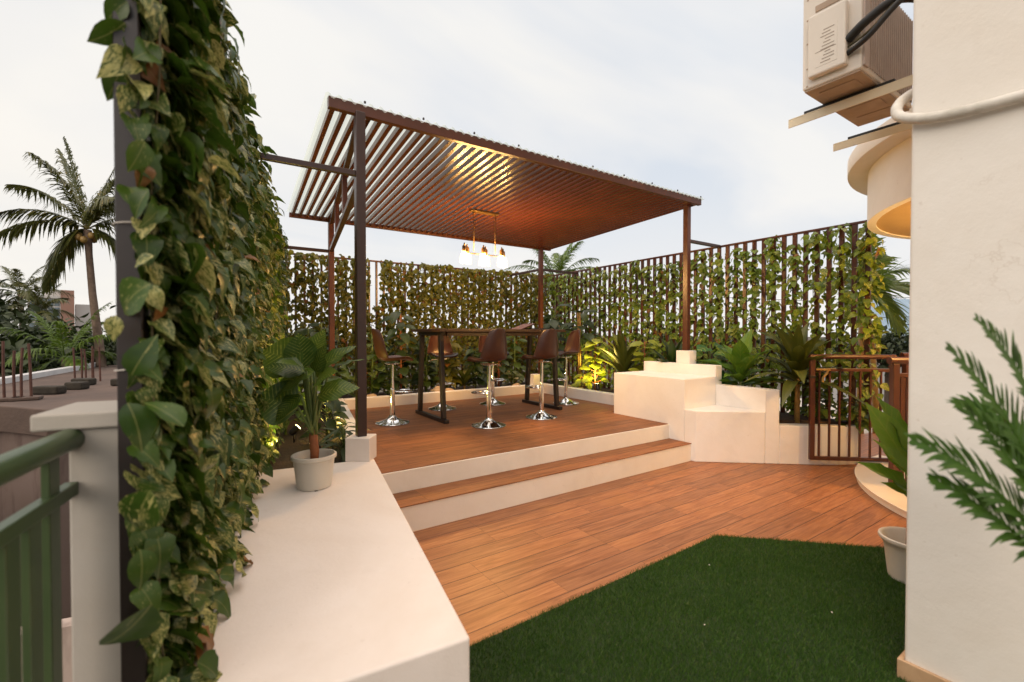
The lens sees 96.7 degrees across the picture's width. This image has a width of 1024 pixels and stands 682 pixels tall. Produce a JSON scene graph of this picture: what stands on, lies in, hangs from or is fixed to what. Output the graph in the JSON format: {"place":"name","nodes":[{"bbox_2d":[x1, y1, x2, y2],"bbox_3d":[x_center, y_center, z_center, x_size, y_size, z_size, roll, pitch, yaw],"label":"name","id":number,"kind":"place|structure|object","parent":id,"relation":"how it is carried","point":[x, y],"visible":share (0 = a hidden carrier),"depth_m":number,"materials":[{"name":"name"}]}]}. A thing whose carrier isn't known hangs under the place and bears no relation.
{"place":"outdoors","nodes":[
{"label":"outdoors","id":0,"kind":"place"},
{"bbox_2d":[27,290,74,336],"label":"hotel","id":1,"kind":"structure","parent":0,"point":[68,307],"depth_m":130.73,"materials":[{"name":"brick"}]},
{"bbox_2d":[75,304,92,334],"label":"building","id":2,"kind":"structure","parent":0,"point":[81,310],"depth_m":135.42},
{"bbox_2d":[21,336,847,625],"bbox_3d":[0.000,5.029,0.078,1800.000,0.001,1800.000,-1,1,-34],"label":"ground","id":3,"kind":"structure","parent":0,"point":[778,386],"depth_m":53.84,"materials":[{"name":"soil"}]},
{"bbox_2d":[0,279,46,338],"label":"broadleaf tree","id":4,"kind":"object","parent":3,"relation":"on","point":[5,310],"visible":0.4,"depth_m":21.32,"materials":[{"name":"green plant"}]},
{"bbox_2d":[0,265,74,330],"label":"coconut palm","id":5,"kind":"object","parent":3,"relation":"on","point":[26,296],"visible":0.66,"depth_m":23.74,"materials":[{"name":"green plant"}]},
{"bbox_2d":[0,283,79,336],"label":"coconut palm","id":6,"kind":"object","parent":3,"relation":"on","point":[48,303],"visible":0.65,"depth_m":23.72,"materials":[{"name":"green plant"}]},
{"bbox_2d":[0,337,88,376],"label":"bush","id":7,"kind":"object","parent":3,"relation":"on","point":[13,344],"visible":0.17,"depth_m":15.44,"materials":[{"name":"green plant"}]},
{"bbox_2d":[21,617,71,681],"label":"yard wall","id":8,"kind":"structure","parent":3,"relation":"on","point":[67,645],"depth_m":4.56,"materials":[{"name":"paint"}]},
{"bbox_2d":[0,136,114,366],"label":"coconut palm","id":9,"kind":"object","parent":3,"relation":"on","point":[102,203],"visible":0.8,"depth_m":16.89,"materials":[{"name":"green plant"}]},
{"bbox_2d":[0,299,115,370],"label":"bush","id":10,"kind":"object","parent":3,"relation":"on","point":[34,331],"visible":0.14,"depth_m":18.02,"materials":[{"name":"green plant"}]},
{"bbox_2d":[0,302,116,371],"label":"coconut palm","id":11,"kind":"object","parent":3,"relation":"on","point":[64,359],"visible":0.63,"depth_m":15.93,"materials":[{"name":"green plant"}]},
{"bbox_2d":[0,362,116,624],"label":"neighbour roof","id":12,"kind":"structure","parent":3,"relation":"on","point":[20,493],"depth_m":7.87,"materials":[{"name":"concrete"}]},
{"bbox_2d":[0,341,15,401],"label":"steel rods","id":13,"kind":"object","parent":12,"relation":"on","point":[4,398],"visible":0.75,"depth_m":8.33,"materials":[{"name":"metal"}]},
{"bbox_2d":[8,343,43,401],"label":"steel rods","id":14,"kind":"object","parent":12,"relation":"on","point":[21,397],"visible":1,"depth_m":8.43,"materials":[{"name":"metal"}]},
{"bbox_2d":[33,385,66,394],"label":"concrete block","id":15,"kind":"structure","parent":12,"relation":"on","point":[49,389],"depth_m":9.21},
{"bbox_2d":[15,320,116,372],"bbox_3d":[-18.302,1.893,18.551,5.832,5.721,5.371,-1,1,-34],"label":"bush","id":16,"kind":"object","parent":3,"relation":"on","point":[109,361],"visible":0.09,"depth_m":18.19,"materials":[{"name":"green plant"}]},
{"bbox_2d":[0,324,857,367],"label":"trees","id":17,"kind":"object","parent":3,"relation":"on","point":[706,352],"visible":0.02,"depth_m":73.45,"materials":[{"name":"green plant"}]},
{"bbox_2d":[504,241,607,362],"bbox_3d":[1.488,0.824,14.037,3.042,7.996,2.861,1,1,35],"label":"coconut palm","id":18,"kind":"object","parent":3,"relation":"on","point":[564,257],"visible":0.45,"depth_m":13.88,"materials":[{"name":"green plant"}]},
{"bbox_2d":[810,226,909,433],"bbox_3d":[5.122,1.614,6.563,1.192,6.631,1.357,-1,1,-42],"label":"areca palm","id":19,"kind":"object","parent":3,"relation":"on","point":[894,311],"visible":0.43,"depth_m":6.37,"materials":[{"name":"plant"}]},
{"bbox_2d":[820,298,909,402],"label":"building","id":20,"kind":"structure","parent":3,"relation":"on","point":[905,301],"depth_m":29.17,"materials":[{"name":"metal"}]},
{"bbox_2d":[831,319,908,403],"bbox_3d":[10.034,2.106,12.664,2.793,5.474,2.625,-1,1,-34],"label":"broadleaf tree","id":21,"kind":"object","parent":3,"relation":"on","point":[896,344],"visible":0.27,"depth_m":11.94,"materials":[{"name":"green plant"}]},
{"bbox_2d":[0,0,913,336],"label":"sky","id":22,"kind":"structure","parent":0,"point":[696,98],"materials":[{"name":"white"}]},
{"bbox_2d":[350,393,666,473],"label":"raised deck floor","id":23,"kind":"structure","parent":0,"point":[417,441],"depth_m":5.05,"materials":[{"name":"wood"}]},
{"bbox_2d":[371,328,413,425],"bbox_3d":[-1.417,0.413,5.413,0.488,1.126,0.403,-1,1,-31],"label":"bar stool","id":24,"kind":"object","parent":23,"relation":"on","point":[392,419],"visible":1,"depth_m":5.33,"materials":[{"name":"leather"}]},
{"bbox_2d":[427,336,457,410],"bbox_3d":[-0.987,0.397,6.441,0.403,1.126,0.488,0,1,-25],"label":"bar stool","id":25,"kind":"object","parent":23,"relation":"on","point":[432,350],"visible":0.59,"depth_m":6.52,"materials":[{"name":"leather"}]},
{"bbox_2d":[467,328,507,428],"bbox_3d":[-0.270,0.416,5.260,0.403,1.126,0.488,-1,1,-38],"label":"bar stool","id":26,"kind":"object","parent":23,"relation":"on","point":[494,349],"visible":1,"depth_m":5.13,"materials":[{"name":"leather"}]},
{"bbox_2d":[412,329,564,423],"bbox_3d":[-0.291,0.403,6.215,1.920,1.122,0.900,-1,1,-34],"label":"bar table","id":27,"kind":"object","parent":23,"relation":"on","point":[442,333],"visible":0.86,"depth_m":5.95,"materials":[{"name":"brown wood"}]},
{"bbox_2d":[478,336,508,405],"bbox_3d":[-0.292,0.390,6.895,0.403,1.126,0.488,-1,1,-40],"label":"bar stool","id":28,"kind":"object","parent":23,"relation":"on","point":[494,401],"visible":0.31,"depth_m":6.88,"materials":[{"name":"silver metal"}]},
{"bbox_2d":[522,329,558,419],"bbox_3d":[0.373,0.407,5.784,0.403,1.126,0.488,-1,1,-32],"label":"bar stool","id":29,"kind":"object","parent":23,"relation":"on","point":[547,346],"visible":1,"depth_m":5.64,"materials":[{"name":"leather"}]},
{"bbox_2d":[551,330,579,404],"bbox_3d":[0.820,0.390,6.939,0.488,1.126,0.403,-1,1,-30],"label":"bar stool","id":30,"kind":"object","parent":23,"relation":"on","point":[572,346],"visible":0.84,"depth_m":6.93,"materials":[{"name":"brown metal"}]},
{"bbox_2d":[413,433,906,645],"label":"deck floor","id":31,"kind":"structure","parent":0,"point":[497,571],"depth_m":3.36,"materials":[{"name":"wood"}]},
{"bbox_2d":[779,423,858,464],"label":"planter wall","id":32,"kind":"structure","parent":31,"relation":"on","point":[793,443],"depth_m":4.97,"materials":[{"name":"white paint"}]},
{"bbox_2d":[808,354,896,461],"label":"metal gate","id":33,"kind":"structure","parent":31,"relation":"on","point":[811,425],"depth_m":4.86,"materials":[{"name":"red metal"}]},
{"bbox_2d":[855,455,906,518],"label":"step","id":34,"kind":"structure","parent":31,"relation":"on","point":[869,481],"depth_m":4.00,"materials":[{"name":"paint"}]},
{"bbox_2d":[886,357,908,481],"bbox_3d":[3.765,0.722,4.069,0.800,1.156,0.064,0,1,0],"label":"stair railing","id":35,"kind":"object","parent":34,"relation":"on","point":[897,378],"visible":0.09,"depth_m":4.05,"materials":[{"name":"wood"}]},
{"bbox_2d":[469,533,910,681],"bbox_3d":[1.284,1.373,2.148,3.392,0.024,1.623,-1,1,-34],"label":"grass","id":36,"kind":"structure","parent":0,"point":[847,552],"depth_m":2.24,"materials":[{"name":"plant"}]},
{"bbox_2d":[857,395,907,583],"bbox_3d":[2.316,0.759,2.611,0.655,1.237,0.356,-1,1,-34],"label":"potted plant","id":37,"kind":"object","parent":36,"relation":"on","point":[889,425],"visible":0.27,"depth_m":2.59,"materials":[{"name":"green plant"}]},
{"bbox_2d":[903,313,1023,562],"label":"foreground palm","id":38,"kind":"object","parent":36,"relation":"on","point":[993,414],"visible":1,"depth_m":0.95,"materials":[{"name":"plant"}]},
{"bbox_2d":[779,398,882,433],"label":"terrace","id":39,"kind":"structure","parent":0,"point":[865,430],"depth_m":8.77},
{"bbox_2d":[0,429,84,681],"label":"green railing","id":40,"kind":"object","parent":39,"relation":"attached to","point":[30,536],"visible":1,"depth_m":0.97,"materials":[{"name":"metal"}]},
{"bbox_2d":[30,400,120,681],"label":"pillar","id":41,"kind":"structure","parent":39,"relation":"on","point":[94,552],"depth_m":1.16,"materials":[{"name":"paint"}]},
{"bbox_2d":[112,0,226,681],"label":"slat fence","id":42,"kind":"object","parent":39,"relation":"on","point":[134,662],"visible":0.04,"depth_m":1.11,"materials":[{"name":"metal"}]},
{"bbox_2d":[87,0,293,681],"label":"ivy","id":43,"kind":"object","parent":42,"relation":"attached to","point":[197,445],"depth_m":1.23,"materials":[{"name":"plant"}]},
{"bbox_2d":[190,459,468,681],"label":"bench","id":44,"kind":"object","parent":39,"relation":"on","point":[339,582],"visible":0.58,"depth_m":1.65,"materials":[{"name":"paint"}]},
{"bbox_2d":[257,329,363,490],"bbox_3d":[-1.253,0.417,2.828,0.629,0.988,0.493,0,1,-1],"label":"potted plant","id":45,"kind":"object","parent":44,"relation":"on","point":[289,359],"visible":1,"depth_m":2.78,"materials":[{"name":"green plant"}]},
{"bbox_2d":[345,434,376,461],"bbox_3d":[-1.155,0.889,3.487,0.185,0.325,0.165,0,1,2],"label":"pedestal","id":46,"kind":"object","parent":44,"relation":"on","point":[361,449],"visible":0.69,"depth_m":3.40,"materials":[{"name":"paint"}]},
{"bbox_2d":[344,384,539,409],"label":"planter curb","id":47,"kind":"structure","parent":39,"relation":"on","point":[400,399],"depth_m":7.10,"materials":[{"name":"white paint"}]},
{"bbox_2d":[260,95,720,436],"bbox_3d":[-0.541,-0.536,6.316,5.804,2.705,4.110,-1,1,-34],"label":"pergola","id":48,"kind":"object","parent":47,"relation":"on","point":[540,203],"visible":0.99,"depth_m":5.17,"materials":[{"name":"brown paint"}]},
{"bbox_2d":[462,208,504,264],"bbox_3d":[-0.363,-1.349,6.008,0.820,0.712,0.289,-1,1,-34],"label":"chandelier","id":49,"kind":"object","parent":48,"relation":"hanging from","point":[484,254],"visible":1,"depth_m":5.95,"materials":[{"name":"gold metal"}]},
{"bbox_2d":[382,424,691,531],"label":"deck steps","id":50,"kind":"structure","parent":39,"relation":"on","point":[425,497],"depth_m":4.00,"materials":[{"name":"paint"}]},
{"bbox_2d":[270,380,859,469],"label":"soil","id":51,"kind":"structure","parent":39,"relation":"on","point":[287,448],"depth_m":5.07,"materials":[{"name":"soil"}]},
{"bbox_2d":[289,324,339,404],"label":"leafy shrub","id":52,"kind":"object","parent":51,"relation":"on","point":[303,332],"visible":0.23,"depth_m":5.93,"materials":[{"name":"plant"}]},
{"bbox_2d":[299,399,349,443],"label":"leafy shrub","id":53,"kind":"object","parent":51,"relation":"on","point":[336,407],"visible":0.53,"depth_m":4.40,"materials":[{"name":"plant"}]},
{"bbox_2d":[319,422,370,461],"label":"fern","id":54,"kind":"object","parent":51,"relation":"on","point":[343,435],"visible":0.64,"depth_m":3.87,"materials":[{"name":"plant"}]},
{"bbox_2d":[349,332,390,392],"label":"leafy shrub","id":55,"kind":"object","parent":51,"relation":"on","point":[372,373],"visible":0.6,"depth_m":6.94,"materials":[{"name":"green plant"}]},
{"bbox_2d":[371,361,401,394],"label":"leafy shrub","id":56,"kind":"object","parent":51,"relation":"on","point":[380,379],"visible":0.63,"depth_m":6.93,"materials":[{"name":"plant"}]},
{"bbox_2d":[378,311,418,393],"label":"rubber plant","id":57,"kind":"object","parent":51,"relation":"on","point":[404,337],"visible":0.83,"depth_m":7.22,"materials":[{"name":"green plant"}]},
{"bbox_2d":[285,253,545,397],"bbox_3d":[-1.339,-0.227,8.286,5.070,2.263,0.050,-1,1,-34],"label":"slat fence","id":58,"kind":"object","parent":51,"relation":"on","point":[376,281],"visible":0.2,"depth_m":7.94,"materials":[{"name":"wood"}]},
{"bbox_2d":[284,249,551,394],"bbox_3d":[-1.295,-0.254,8.228,5.352,2.290,0.357,-1,1,-34],"label":"ivy","id":59,"kind":"object","parent":58,"relation":"attached to","point":[423,297],"visible":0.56,"depth_m":8.00,"materials":[{"name":"green plant"}]},
{"bbox_2d":[408,336,438,391],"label":"leafy shrub","id":60,"kind":"object","parent":51,"relation":"on","point":[433,364],"visible":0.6,"depth_m":7.46,"materials":[{"name":"plant"}]},
{"bbox_2d":[436,340,462,387],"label":"leafy shrub","id":61,"kind":"object","parent":51,"relation":"on","point":[450,378],"visible":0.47,"depth_m":7.69,"materials":[{"name":"green plant"}]},
{"bbox_2d":[463,347,487,387],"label":"leafy shrub","id":62,"kind":"object","parent":51,"relation":"on","point":[480,370],"visible":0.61,"depth_m":7.85,"materials":[{"name":"plant"}]},
{"bbox_2d":[500,336,531,383],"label":"leafy shrub","id":63,"kind":"object","parent":51,"relation":"on","point":[514,347],"visible":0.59,"depth_m":8.61,"materials":[{"name":"green plant"}]},
{"bbox_2d":[534,314,569,383],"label":"rubber plant","id":64,"kind":"object","parent":51,"relation":"on","point":[553,324],"visible":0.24,"depth_m":8.82,"materials":[{"name":"green plant"}]},
{"bbox_2d":[558,304,601,386],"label":"cane plant","id":65,"kind":"object","parent":51,"relation":"on","point":[588,335],"visible":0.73,"depth_m":7.99,"materials":[{"name":"plant"}]},
{"bbox_2d":[579,337,609,389],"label":"lime shrub","id":66,"kind":"object","parent":51,"relation":"on","point":[589,346],"visible":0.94,"depth_m":7.62,"materials":[{"name":"green plant"}]},
{"bbox_2d":[596,328,649,371],"bbox_3d":[1.692,0.335,7.175,0.972,1.101,0.929,-1,1,-34],"label":"dracaena","id":67,"kind":"object","parent":51,"relation":"on","point":[622,357],"visible":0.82,"depth_m":7.11,"materials":[{"name":"plant"}]},
{"bbox_2d":[628,340,661,370],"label":"lime shrub","id":68,"kind":"object","parent":51,"relation":"on","point":[641,356],"visible":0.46,"depth_m":6.83,"materials":[{"name":"green plant"}]},
{"bbox_2d":[648,333,700,361],"bbox_3d":[2.306,0.388,6.408,0.694,1.017,0.789,0,1,6],"label":"dracaena","id":69,"kind":"object","parent":51,"relation":"on","point":[670,353],"visible":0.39,"depth_m":6.39,"materials":[{"name":"plant"}]},
{"bbox_2d":[549,220,871,424],"bbox_3d":[2.326,-0.211,7.257,0.045,2.263,5.626,-1,1,-33],"label":"slat fence","id":70,"kind":"object","parent":51,"relation":"on","point":[794,235],"visible":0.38,"depth_m":6.06,"materials":[{"name":"wood"}]},
{"bbox_2d":[560,274,571,381],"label":"climbing vine","id":71,"kind":"object","parent":70,"relation":"attached to","point":[568,287],"visible":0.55,"depth_m":9.04,"materials":[{"name":"green plant"}]},
{"bbox_2d":[569,276,579,382],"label":"climbing vine","id":72,"kind":"object","parent":70,"relation":"attached to","point":[573,283],"visible":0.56,"depth_m":8.83,"materials":[{"name":"green plant"}]},
{"bbox_2d":[579,272,590,385],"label":"climbing vine","id":73,"kind":"object","parent":70,"relation":"attached to","point":[584,360],"visible":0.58,"depth_m":8.61,"materials":[{"name":"green plant"}]},
{"bbox_2d":[587,266,599,383],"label":"climbing vine","id":74,"kind":"object","parent":70,"relation":"attached to","point":[594,299],"visible":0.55,"depth_m":8.41,"materials":[{"name":"green plant"}]},
{"bbox_2d":[596,270,611,387],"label":"climbing vine","id":75,"kind":"object","parent":70,"relation":"attached to","point":[604,277],"visible":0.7,"depth_m":8.20,"materials":[{"name":"green plant"}]},
{"bbox_2d":[606,269,622,388],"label":"climbing vine","id":76,"kind":"object","parent":70,"relation":"attached to","point":[613,310],"visible":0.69,"depth_m":8.00,"materials":[{"name":"green plant"}]},
{"bbox_2d":[616,265,629,370],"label":"climbing vine","id":77,"kind":"object","parent":70,"relation":"attached to","point":[624,301],"visible":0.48,"depth_m":7.78,"materials":[{"name":"green plant"}]},
{"bbox_2d":[627,260,645,371],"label":"climbing vine","id":78,"kind":"object","parent":70,"relation":"attached to","point":[634,307],"visible":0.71,"depth_m":7.58,"materials":[{"name":"green plant"}]},
{"bbox_2d":[638,266,656,370],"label":"climbing vine","id":79,"kind":"object","parent":70,"relation":"attached to","point":[644,325],"visible":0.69,"depth_m":7.36,"materials":[{"name":"green plant"}]},
{"bbox_2d":[649,262,666,359],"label":"climbing vine","id":80,"kind":"object","parent":70,"relation":"attached to","point":[658,316],"visible":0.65,"depth_m":7.16,"materials":[{"name":"green plant"}]},
{"bbox_2d":[663,261,680,359],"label":"climbing vine","id":81,"kind":"object","parent":70,"relation":"attached to","point":[671,326],"visible":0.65,"depth_m":6.96,"materials":[{"name":"green plant"}]},
{"bbox_2d":[678,259,696,350],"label":"climbing vine","id":82,"kind":"object","parent":70,"relation":"attached to","point":[691,308],"visible":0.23,"depth_m":6.75,"materials":[{"name":"green plant"}]},
{"bbox_2d":[691,251,710,363],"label":"climbing vine","id":83,"kind":"object","parent":70,"relation":"attached to","point":[703,268],"visible":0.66,"depth_m":6.53,"materials":[{"name":"green plant"}]},
{"bbox_2d":[705,253,725,364],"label":"climbing vine","id":84,"kind":"object","parent":70,"relation":"attached to","point":[718,330],"visible":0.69,"depth_m":6.33,"materials":[{"name":"green plant"}]},
{"bbox_2d":[723,248,748,384],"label":"climbing vine","id":85,"kind":"object","parent":70,"relation":"attached to","point":[734,330],"visible":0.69,"depth_m":6.12,"materials":[{"name":"green plant"}]},
{"bbox_2d":[740,248,767,386],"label":"climbing vine","id":86,"kind":"object","parent":70,"relation":"attached to","point":[754,291],"visible":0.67,"depth_m":5.91,"materials":[{"name":"green plant"}]},
{"bbox_2d":[758,235,789,397],"bbox_3d":[3.297,-0.204,5.724,0.285,2.282,0.355,-1,1,-34],"label":"climbing vine","id":87,"kind":"object","parent":70,"relation":"attached to","point":[772,255],"visible":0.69,"depth_m":5.70,"materials":[{"name":"green plant"}]},
{"bbox_2d":[779,244,806,414],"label":"climbing vine","id":88,"kind":"object","parent":70,"relation":"attached to","point":[796,313],"visible":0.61,"depth_m":5.51,"materials":[{"name":"green plant"}]},
{"bbox_2d":[797,230,833,418],"bbox_3d":[3.549,-0.179,5.335,0.348,2.247,0.398,-1,1,-34],"label":"climbing vine","id":89,"kind":"object","parent":70,"relation":"attached to","point":[812,241],"visible":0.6,"depth_m":5.29,"materials":[{"name":"green plant"}]},
{"bbox_2d":[819,223,859,420],"bbox_3d":[3.686,-0.192,5.112,0.334,2.251,0.377,-1,1,-34],"label":"climbing vine","id":90,"kind":"object","parent":70,"relation":"attached to","point":[846,298],"visible":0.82,"depth_m":5.09,"materials":[{"name":"green plant"}]},
{"bbox_2d":[845,222,889,427],"bbox_3d":[3.837,-0.165,4.913,0.343,2.227,0.326,0,1,4],"label":"climbing vine","id":91,"kind":"object","parent":70,"relation":"attached to","point":[877,330],"visible":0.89,"depth_m":4.87,"materials":[{"name":"green plant"}]},
{"bbox_2d":[696,341,734,384],"bbox_3d":[2.592,0.453,5.975,0.646,0.900,0.596,-1,1,-34],"label":"caladium","id":92,"kind":"object","parent":51,"relation":"on","point":[718,354],"visible":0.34,"depth_m":5.96,"materials":[{"name":"green plant"}]},
{"bbox_2d":[695,329,784,388],"bbox_3d":[2.849,0.378,5.642,0.943,1.062,0.913,0,1,-10],"label":"cordyline","id":93,"kind":"object","parent":51,"relation":"on","point":[741,365],"visible":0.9,"depth_m":5.52,"materials":[{"name":"green plant"}]},
{"bbox_2d":[743,313,865,422],"bbox_3d":[3.255,0.282,5.120,1.508,1.289,1.384,-1,1,-34],"label":"cordyline","id":94,"kind":"object","parent":51,"relation":"on","point":[797,349],"visible":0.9,"depth_m":5.04,"materials":[{"name":"plant"}]},
{"bbox_2d":[800,388,837,419],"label":"ground ivy","id":95,"kind":"object","parent":51,"relation":"on","point":[824,411],"visible":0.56,"depth_m":5.12,"materials":[{"name":"green plant"}]},
{"bbox_2d":[835,398,873,433],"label":"ground ivy","id":96,"kind":"object","parent":51,"relation":"on","point":[865,423],"visible":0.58,"depth_m":4.91,"materials":[{"name":"green plant"}]},
{"bbox_2d":[543,383,613,404],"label":"planter curb","id":97,"kind":"structure","parent":39,"relation":"on","point":[593,395],"depth_m":7.29,"materials":[{"name":"white paint"}]},
{"bbox_2d":[614,361,778,463],"bbox_3d":[2.167,0.821,5.572,0.750,1.045,1.808,-1,1,-34],"label":"block seat","id":98,"kind":"object","parent":39,"relation":"on","point":[706,412],"visible":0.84,"depth_m":5.23,"materials":[{"name":"white paint"}]},
{"bbox_2d":[676,350,695,363],"bbox_3d":[2.282,0.210,5.964,0.150,0.172,0.200,-1,1,-34],"label":"pedestal","id":99,"kind":"object","parent":98,"relation":"on","point":[685,356],"visible":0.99,"depth_m":5.90,"materials":[{"name":"white paint"}]},
{"bbox_2d":[897,0,1023,681],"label":"house","id":100,"kind":"structure","parent":39,"relation":"on","point":[964,616],"depth_m":1.72,"materials":[{"name":"paint"}]},
{"bbox_2d":[788,75,912,127],"bbox_3d":[2.296,-1.565,2.885,0.090,0.090,0.984,-1,1,-34],"label":"wall bracket","id":101,"kind":"object","parent":100,"relation":"attached to","point":[873,92],"depth_m":2.95,"materials":[{"name":"paint"}]},
{"bbox_2d":[803,0,912,126],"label":"air conditioner","id":102,"kind":"object","parent":101,"relation":"on","point":[832,71],"visible":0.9,"depth_m":2.87,"materials":[{"name":"metal"}]},
{"bbox_2d":[847,0,903,55],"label":"pipe","id":103,"kind":"object","parent":102,"relation":"attached to","point":[877,25],"visible":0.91,"depth_m":2.59,"materials":[{"name":"black rubber"}]},
{"bbox_2d":[845,0,913,42],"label":"pipe","id":104,"kind":"object","parent":102,"relation":"attached to","point":[866,21],"visible":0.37,"depth_m":2.62,"materials":[{"name":"black rubber"}]},
{"bbox_2d":[833,122,911,151],"bbox_3d":[2.909,-1.571,3.299,0.090,0.090,0.984,-1,1,-34],"label":"wall bracket","id":105,"kind":"object","parent":100,"relation":"attached to","point":[879,132],"depth_m":3.47,"materials":[{"name":"paint"}]},
{"bbox_2d":[847,105,911,238],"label":"balcony","id":106,"kind":"structure","parent":100,"relation":"attached to","point":[879,172],"depth_m":3.96,"materials":[{"name":"paint"}]},
{"bbox_2d":[890,88,1023,123],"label":"pipe","id":107,"kind":"object","parent":100,"relation":"attached to","point":[899,114],"visible":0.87,"depth_m":1.72,"materials":[{"name":"plastic"}]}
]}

